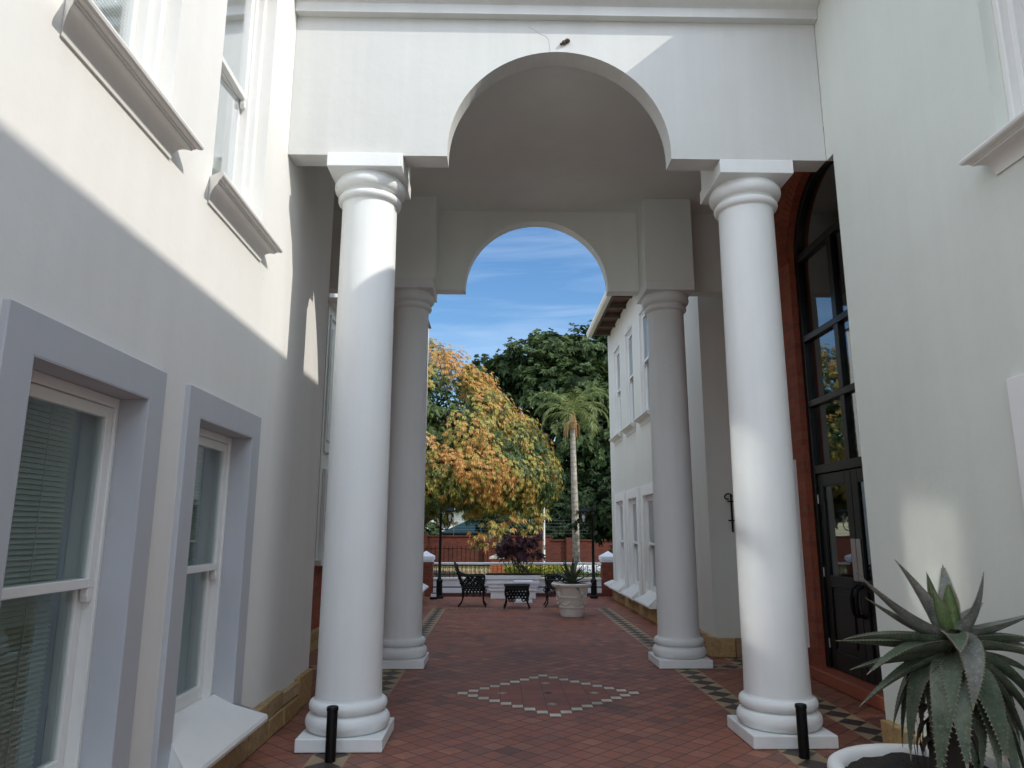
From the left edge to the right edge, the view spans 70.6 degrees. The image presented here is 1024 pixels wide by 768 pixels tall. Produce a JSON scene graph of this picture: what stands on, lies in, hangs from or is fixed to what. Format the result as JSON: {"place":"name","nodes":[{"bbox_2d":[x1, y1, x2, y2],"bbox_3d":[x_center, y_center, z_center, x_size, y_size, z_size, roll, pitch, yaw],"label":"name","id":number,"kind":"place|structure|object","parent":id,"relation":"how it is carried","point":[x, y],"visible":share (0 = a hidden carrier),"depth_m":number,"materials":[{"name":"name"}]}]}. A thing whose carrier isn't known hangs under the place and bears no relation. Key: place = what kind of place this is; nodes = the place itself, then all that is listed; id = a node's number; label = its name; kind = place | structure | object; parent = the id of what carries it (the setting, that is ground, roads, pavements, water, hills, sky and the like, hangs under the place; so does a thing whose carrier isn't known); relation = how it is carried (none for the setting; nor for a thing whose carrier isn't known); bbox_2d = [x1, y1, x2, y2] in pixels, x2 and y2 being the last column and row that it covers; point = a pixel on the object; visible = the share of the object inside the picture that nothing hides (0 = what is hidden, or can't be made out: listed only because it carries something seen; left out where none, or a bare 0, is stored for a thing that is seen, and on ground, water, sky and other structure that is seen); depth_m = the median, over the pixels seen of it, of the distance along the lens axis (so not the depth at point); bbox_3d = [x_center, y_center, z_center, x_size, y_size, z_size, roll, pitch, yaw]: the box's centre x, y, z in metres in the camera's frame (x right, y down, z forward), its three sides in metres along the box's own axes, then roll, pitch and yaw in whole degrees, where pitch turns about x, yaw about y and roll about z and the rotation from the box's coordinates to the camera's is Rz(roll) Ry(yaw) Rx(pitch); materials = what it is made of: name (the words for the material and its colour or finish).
{"place":"outdoors","nodes":[
{"label":"outdoors","id":0,"kind":"place"},
{"bbox_2d":[0,0,431,767],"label":"white building","id":1,"kind":"structure","parent":0,"point":[168,306],"depth_m":3.91,"materials":[{"name":"paint"}]},
{"bbox_2d":[0,299,166,767],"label":"window","id":2,"kind":"structure","parent":1,"relation":"in","point":[45,361],"depth_m":3.39,"materials":[{"name":"white paint"}]},
{"bbox_2d":[60,0,203,158],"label":"window","id":3,"kind":"structure","parent":1,"relation":"in","point":[125,56],"depth_m":3.61,"materials":[{"name":"white paint"}]},
{"bbox_2d":[150,385,267,767],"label":"window","id":4,"kind":"structure","parent":1,"relation":"in","point":[197,726],"depth_m":4.89,"materials":[{"name":"white glass"}]},
{"bbox_2d":[208,0,282,261],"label":"window","id":5,"kind":"structure","parent":1,"relation":"in","point":[231,179],"depth_m":5.45,"materials":[{"name":"white paint"}]},
{"bbox_2d":[318,469,327,558],"bbox_3d":[-2.657,1.893,10.547,0.058,1.245,0.870,0,-11,-1],"label":"bay window","id":6,"kind":"structure","parent":1,"relation":"in","point":[325,471],"depth_m":10.14,"materials":[{"name":"white paint"}]},
{"bbox_2d":[423,551,434,595],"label":"gate pier","id":7,"kind":"structure","parent":0,"point":[428,561],"depth_m":17.88,"materials":[{"name":"brick"}]},
{"bbox_2d":[425,511,467,530],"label":"white house","id":8,"kind":"structure","parent":0,"point":[457,517],"depth_m":58.91,"materials":[{"name":"paint"}]},
{"bbox_2d":[489,554,503,572],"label":"garden pillar","id":9,"kind":"structure","parent":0,"point":[495,568],"depth_m":25.02,"materials":[{"name":"orange brick"}]},
{"bbox_2d":[433,565,598,576],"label":"ground","id":10,"kind":"structure","parent":0,"point":[468,571],"depth_m":29.34,"materials":[{"name":"green plant"}]},
{"bbox_2d":[424,513,448,534],"bbox_3d":[-7.267,4.767,35.478,9.232,10.097,5.430,0,-11,-1],"label":"evergreen tree","id":11,"kind":"object","parent":10,"relation":"on","point":[430,525],"visible":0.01,"depth_m":34.37,"materials":[{"name":"green plant"}]},
{"bbox_2d":[424,546,496,571],"bbox_3d":[-3.093,6.811,28.152,5.000,1.020,0.028,0,-11,-1],"label":"garden fence","id":12,"kind":"object","parent":10,"relation":"on","point":[435,548],"visible":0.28,"depth_m":28.18,"materials":[{"name":"black metal"}]},
{"bbox_2d":[424,338,564,553],"bbox_3d":[-3.531,2.553,26.020,10.882,8.583,9.766,0,-11,-1],"label":"flushing tree","id":13,"kind":"object","parent":10,"relation":"on","point":[473,469],"visible":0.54,"depth_m":23.35,"materials":[{"name":"orange plant"}]},
{"bbox_2d":[442,518,560,534],"bbox_3d":[0.937,9.531,42.467,9.850,4.570,6.230,0,-11,-1],"label":"gatehouse","id":14,"kind":"object","parent":10,"relation":"on","point":[462,529],"visible":0.1,"depth_m":39.80,"materials":[{"name":"brick"}]},
{"bbox_2d":[424,534,612,565],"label":"boundary wall","id":15,"kind":"structure","parent":10,"relation":"on","point":[558,550],"depth_m":33.16,"materials":[{"name":"brick"}]},
{"bbox_2d":[424,523,584,534],"bbox_3d":[-0.695,6.673,33.434,28.000,0.950,0.024,0,-11,-1],"label":"electric fence","id":16,"kind":"object","parent":15,"relation":"on","point":[529,523],"visible":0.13,"depth_m":33.44,"materials":[{"name":"black metal"}]},
{"bbox_2d":[451,319,610,488],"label":"evergreen tree","id":17,"kind":"object","parent":10,"relation":"on","point":[554,362],"visible":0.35,"depth_m":44.19,"materials":[{"name":"green plant"}]},
{"bbox_2d":[467,465,610,539],"bbox_3d":[2.790,7.063,36.491,10.249,6.047,4.449,0,-11,-1],"label":"evergreen shrub","id":18,"kind":"object","parent":10,"relation":"on","point":[588,489],"visible":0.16,"depth_m":35.70,"materials":[{"name":"green plant"}]},
{"bbox_2d":[536,502,544,565],"bbox_3d":[0.991,5.383,24.954,0.303,2.570,0.090,0,-11,-1],"label":"sign post","id":19,"kind":"object","parent":10,"relation":"on","point":[543,511],"visible":0.41,"depth_m":24.99,"materials":[{"name":"white paint"}]},
{"bbox_2d":[502,561,600,576],"bbox_3d":[1.229,5.799,22.175,3.127,0.739,5.636,0,-11,-1],"label":"ground cover","id":20,"kind":"object","parent":10,"relation":"on","point":[548,569],"visible":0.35,"depth_m":20.86,"materials":[{"name":"green plant"}]},
{"bbox_2d":[533,387,609,561],"bbox_3d":[2.579,3.850,29.768,3.025,7.546,3.034,9,-14,-37],"label":"palm tree","id":21,"kind":"object","parent":10,"relation":"on","point":[571,424],"visible":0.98,"depth_m":29.99,"materials":[{"name":"green plant"}]},
{"bbox_2d":[565,481,612,553],"bbox_3d":[5.864,5.219,26.978,7.692,4.958,3.966,0,-11,-1],"label":"evergreen bush","id":22,"kind":"object","parent":10,"relation":"on","point":[602,511],"visible":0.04,"depth_m":26.75,"materials":[{"name":"green plant"}]},
{"bbox_2d":[428,227,605,440],"label":"sky","id":23,"kind":"structure","parent":0,"point":[525,280],"materials":[{"name":"blue"}]},
{"bbox_2d":[236,596,885,767],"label":"paving","id":24,"kind":"structure","parent":0,"point":[494,683],"depth_m":6.79,"materials":[{"name":"brick"}]},
{"bbox_2d":[325,705,338,762],"bbox_3d":[-1.280,2.478,5.131,0.084,0.363,0.084,0,-11,-1],"label":"bollard light","id":25,"kind":"object","parent":24,"relation":"on","point":[331,733],"visible":1,"depth_m":5.10,"materials":[{"name":"black metal"}]},
{"bbox_2d":[294,152,410,752],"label":"column","id":26,"kind":"structure","parent":24,"relation":"on","point":[373,191],"depth_m":5.82,"materials":[{"name":"paint"}]},
{"bbox_2d":[288,0,825,296],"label":"portico","id":27,"kind":"structure","parent":26,"relation":"on","point":[610,134],"depth_m":6.52,"materials":[{"name":"paint"}]},
{"bbox_2d":[560,38,569,44],"bbox_3d":[0.475,-3.066,6.484,0.093,0.058,0.052,0,-11,-1],"label":"insect nest","id":28,"kind":"object","parent":27,"relation":"attached to","point":[565,41],"visible":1,"depth_m":6.47,"materials":[{"name":"brown soil"}]},
{"bbox_2d":[382,278,436,668],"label":"column","id":29,"kind":"structure","parent":24,"relation":"on","point":[404,646],"depth_m":9.01,"materials":[{"name":"paint"}]},
{"bbox_2d":[430,593,437,598],"bbox_3d":[-1.844,4.991,17.041,0.180,0.146,0.148,0,-11,-1],"label":"floodlight","id":30,"kind":"object","parent":24,"relation":"on","point":[433,595],"visible":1,"depth_m":16.98,"materials":[{"name":"black metal"}]},
{"bbox_2d":[436,506,454,598],"bbox_3d":[-1.607,4.043,17.466,0.460,2.177,0.280,0,-11,-1],"label":"lamp post","id":31,"kind":"object","parent":24,"relation":"on","point":[439,580],"visible":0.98,"depth_m":17.46,"materials":[{"name":"black metal"}]},
{"bbox_2d":[454,561,486,606],"bbox_3d":[-0.896,4.290,15.543,0.721,0.938,0.540,0,-11,-1],"label":"garden chair","id":32,"kind":"object","parent":24,"relation":"on","point":[477,583],"visible":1,"depth_m":15.31,"materials":[{"name":"black metal"}]},
{"bbox_2d":[486,573,540,598],"bbox_3d":[0.026,4.848,17.389,1.310,0.571,0.500,0,-11,-1],"label":"planter box","id":33,"kind":"object","parent":24,"relation":"on","point":[496,582],"visible":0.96,"depth_m":17.19,"materials":[{"name":"paint"}]},
{"bbox_2d":[495,531,545,573],"bbox_3d":[0.205,4.091,17.565,1.276,1.040,1.016,0,-11,-1],"label":"purple shrub","id":34,"kind":"object","parent":33,"relation":"on","point":[518,550],"visible":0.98,"depth_m":17.40,"materials":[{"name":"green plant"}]},
{"bbox_2d":[503,584,530,608],"bbox_3d":[0.100,4.463,15.223,0.571,0.472,0.540,0,-11,-1],"label":"side table","id":35,"kind":"object","parent":24,"relation":"on","point":[510,588],"visible":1,"depth_m":15.01,"materials":[{"name":"black metal"}]},
{"bbox_2d":[433,577,601,595],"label":"wall","id":36,"kind":"structure","parent":24,"relation":"on","point":[451,586],"depth_m":17.86,"materials":[{"name":"paint"}]},
{"bbox_2d":[434,562,600,577],"bbox_3d":[0.135,4.622,17.988,4.170,0.380,0.280,0,-11,-1],"label":"railing","id":37,"kind":"object","parent":36,"relation":"on","point":[510,563],"visible":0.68,"depth_m":18.09,"materials":[{"name":"white paint"}]},
{"bbox_2d":[513,580,532,602],"bbox_3d":[0.252,4.691,16.354,0.440,0.471,0.400,0,-11,-1],"label":"pedestal","id":38,"kind":"object","parent":24,"relation":"on","point":[522,582],"visible":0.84,"depth_m":16.20,"materials":[{"name":"paint"}]},
{"bbox_2d":[543,561,575,606],"bbox_3d":[1.036,4.291,15.533,0.721,0.938,0.540,0,-11,-1],"label":"garden chair","id":39,"kind":"object","parent":24,"relation":"on","point":[549,582],"visible":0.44,"depth_m":15.30,"materials":[{"name":"black metal"}]},
{"bbox_2d":[551,581,591,616],"bbox_3d":[1.136,4.103,13.787,0.770,0.612,0.770,0,-11,-1],"label":"plant pot","id":40,"kind":"object","parent":24,"relation":"on","point":[571,599],"visible":0.98,"depth_m":13.55,"materials":[{"name":"stone"}]},
{"bbox_2d":[546,556,594,593],"bbox_3d":[1.132,3.664,13.863,0.973,0.728,1.113,8,-14,-36],"label":"agave plant","id":41,"kind":"object","parent":40,"relation":"in","point":[571,574],"visible":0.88,"depth_m":13.78,"materials":[{"name":"green plant"}]},
{"bbox_2d":[578,506,597,598],"bbox_3d":[1.842,4.073,17.583,0.460,2.177,0.280,0,-11,-1],"label":"lamp post","id":42,"kind":"object","parent":24,"relation":"on","point":[593,595],"visible":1,"depth_m":17.57,"materials":[{"name":"black metal"}]},
{"bbox_2d":[637,280,712,668],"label":"column","id":43,"kind":"structure","parent":24,"relation":"on","point":[678,640],"depth_m":9.07,"materials":[{"name":"paint"}]},
{"bbox_2d":[700,159,838,748],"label":"column","id":44,"kind":"structure","parent":24,"relation":"on","point":[741,198],"depth_m":5.93,"materials":[{"name":"paint"}]},
{"bbox_2d":[794,703,809,758],"bbox_3d":[2.098,2.503,5.227,0.084,0.363,0.084,0,-11,-1],"label":"bollard light","id":45,"kind":"object","parent":24,"relation":"on","point":[802,730],"visible":1,"depth_m":5.20,"materials":[{"name":"black metal"}]},
{"bbox_2d":[827,743,1020,767],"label":"plant pot","id":46,"kind":"object","parent":24,"relation":"on","point":[886,755],"visible":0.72,"depth_m":3.91,"materials":[{"name":"ceramic"}]},
{"bbox_2d":[835,560,1023,767],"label":"aloe plant","id":47,"kind":"object","parent":46,"relation":"in","point":[951,671],"visible":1,"depth_m":3.63,"materials":[{"name":"green plant"}]},
{"bbox_2d":[599,551,613,595],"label":"gate pier","id":48,"kind":"structure","parent":0,"point":[606,562],"depth_m":17.97,"materials":[{"name":"brick"}]},
{"bbox_2d":[586,224,872,657],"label":"white building","id":49,"kind":"structure","parent":0,"point":[620,322],"depth_m":10.28,"materials":[{"name":"paint"}]},
{"bbox_2d":[609,343,621,444],"bbox_3d":[2.500,0.238,17.121,0.287,2.320,1.260,0,-11,-1],"label":"window","id":50,"kind":"structure","parent":49,"relation":"in","point":[617,438],"depth_m":17.46,"materials":[{"name":"white paint"}]},
{"bbox_2d":[609,492,627,592],"bbox_3d":[2.448,3.579,16.445,0.358,2.158,1.330,0,-11,-1],"label":"window","id":51,"kind":"structure","parent":49,"relation":"in","point":[621,584],"depth_m":16.77,"materials":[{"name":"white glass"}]},
{"bbox_2d":[620,323,635,436],"bbox_3d":[2.533,-0.078,15.553,0.287,2.320,1.260,0,-11,-1],"label":"window","id":52,"kind":"structure","parent":49,"relation":"in","point":[630,428],"depth_m":15.89,"materials":[{"name":"white paint"}]},
{"bbox_2d":[620,488,641,599],"bbox_3d":[2.481,3.263,14.877,0.358,2.158,1.330,0,-11,-1],"label":"window","id":53,"kind":"structure","parent":49,"relation":"in","point":[634,590],"depth_m":15.20,"materials":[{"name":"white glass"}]},
{"bbox_2d":[633,308,650,426],"bbox_3d":[2.565,-0.395,13.985,0.287,2.320,1.260,0,-11,-1],"label":"window","id":54,"kind":"structure","parent":49,"relation":"in","point":[644,417],"depth_m":14.33,"materials":[{"name":"white paint"}]},
{"bbox_2d":[634,483,656,608],"bbox_3d":[2.513,2.946,13.309,0.358,2.158,1.330,0,-11,-1],"label":"window","id":55,"kind":"structure","parent":49,"relation":"in","point":[649,600],"depth_m":13.69,"materials":[{"name":"white paint"}]},
{"bbox_2d":[724,493,734,531],"bbox_3d":[2.907,1.709,9.631,0.132,0.513,0.083,6,-13,-27],"label":"wall bracket","id":56,"kind":"object","parent":49,"relation":"attached to","point":[731,506],"depth_m":9.66,"materials":[{"name":"black metal"}]},
{"bbox_2d":[774,0,1023,767],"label":"white building","id":57,"kind":"structure","parent":0,"point":[911,190],"depth_m":5.02,"materials":[{"name":"paint"}]},
{"bbox_2d":[793,460,809,647],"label":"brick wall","id":58,"kind":"structure","parent":57,"relation":"in","point":[794,461],"depth_m":8.42,"materials":[{"name":"red brick"}]},
{"bbox_2d":[817,469,868,681],"bbox_3d":[3.473,1.983,7.692,0.140,2.080,0.792,0,-11,-1],"label":"door","id":59,"kind":"structure","parent":57,"relation":"in","point":[844,620],"depth_m":7.65,"materials":[{"name":"paint"}]},
{"bbox_2d":[850,467,881,684],"bbox_3d":[3.489,1.825,6.908,0.140,2.080,0.792,0,-11,-1],"label":"door","id":60,"kind":"structure","parent":57,"relation":"in","point":[869,609],"depth_m":7.21,"materials":[{"name":"paint"}]},
{"bbox_2d":[958,0,1023,174],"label":"window","id":61,"kind":"structure","parent":57,"relation":"in","point":[1005,147],"depth_m":4.17,"materials":[{"name":"white paint"}]},
{"bbox_2d":[1006,374,1023,506],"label":"window","id":62,"kind":"structure","parent":57,"relation":"in","point":[1015,385],"depth_m":3.93,"materials":[{"name":"white paint"}]}
]}

